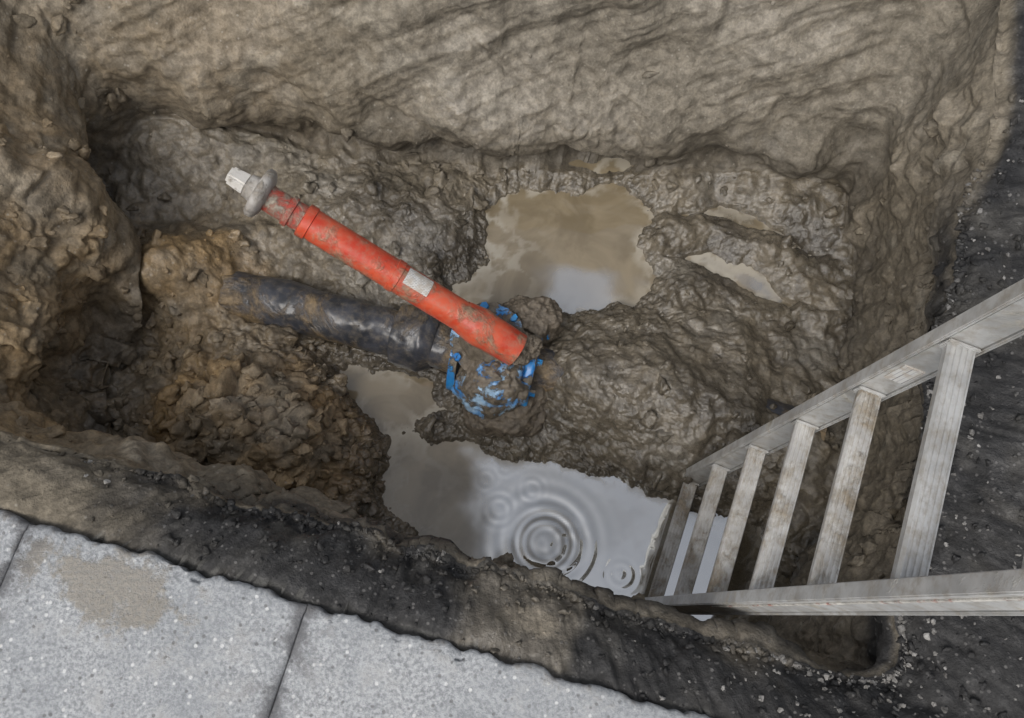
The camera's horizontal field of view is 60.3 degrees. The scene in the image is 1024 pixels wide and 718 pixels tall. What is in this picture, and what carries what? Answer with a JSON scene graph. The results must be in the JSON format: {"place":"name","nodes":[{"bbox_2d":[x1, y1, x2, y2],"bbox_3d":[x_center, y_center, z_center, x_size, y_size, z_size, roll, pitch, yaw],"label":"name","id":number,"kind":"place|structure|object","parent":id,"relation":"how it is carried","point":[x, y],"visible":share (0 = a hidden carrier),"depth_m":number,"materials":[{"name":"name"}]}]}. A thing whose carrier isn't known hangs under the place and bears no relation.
{"place":"outdoors","nodes":[
{"label":"outdoors","id":0,"kind":"place"},
{"bbox_2d":[0,510,710,717],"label":"pavement","id":1,"kind":"structure","parent":0,"point":[89,628],"depth_m":1.65,"materials":[{"name":"grey concrete"}]},
{"bbox_2d":[0,0,1023,717],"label":"ground","id":2,"kind":"structure","parent":0,"point":[856,94],"depth_m":2.56,"materials":[{"name":"soil"}]},
{"bbox_2d":[0,0,997,667],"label":"mud clods","id":3,"kind":"object","parent":2,"relation":"on","point":[130,358],"visible":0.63,"depth_m":2.55,"materials":[{"name":"mud"}]},
{"bbox_2d":[446,295,562,436],"bbox_3d":[-0.022,0.019,2.667,0.357,0.385,0.423,0,72,0],"label":"gate valve","id":4,"kind":"object","parent":2,"relation":"on","point":[497,398],"visible":0.81,"depth_m":2.58,"materials":[{"name":"brown soil"}]},
{"bbox_2d":[225,167,543,365],"bbox_3d":[-0.334,-0.235,2.409,0.900,0.456,0.140,25,74,8],"label":"valve extension spindle","id":5,"kind":"object","parent":4,"relation":"on","point":[495,336],"visible":1,"depth_m":2.36,"materials":[{"name":"red plastic"}]},
{"bbox_2d":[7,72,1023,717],"bbox_3d":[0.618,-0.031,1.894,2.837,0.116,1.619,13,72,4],"label":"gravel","id":6,"kind":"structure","parent":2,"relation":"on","point":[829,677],"depth_m":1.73,"materials":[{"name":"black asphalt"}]},
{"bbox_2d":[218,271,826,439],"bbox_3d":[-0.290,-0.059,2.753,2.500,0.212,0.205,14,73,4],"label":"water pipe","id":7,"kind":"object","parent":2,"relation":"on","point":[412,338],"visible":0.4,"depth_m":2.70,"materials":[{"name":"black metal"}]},
{"bbox_2d":[339,158,810,622],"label":"puddle water","id":8,"kind":"structure","parent":2,"relation":"on","point":[567,253],"depth_m":2.70,"materials":[{"name":"liquid"}]},
{"bbox_2d":[645,279,1023,615],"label":"ladder","id":9,"kind":"object","parent":2,"relation":"on","point":[947,353],"visible":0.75,"depth_m":1.47,"materials":[{"name":"metal"}]}
]}

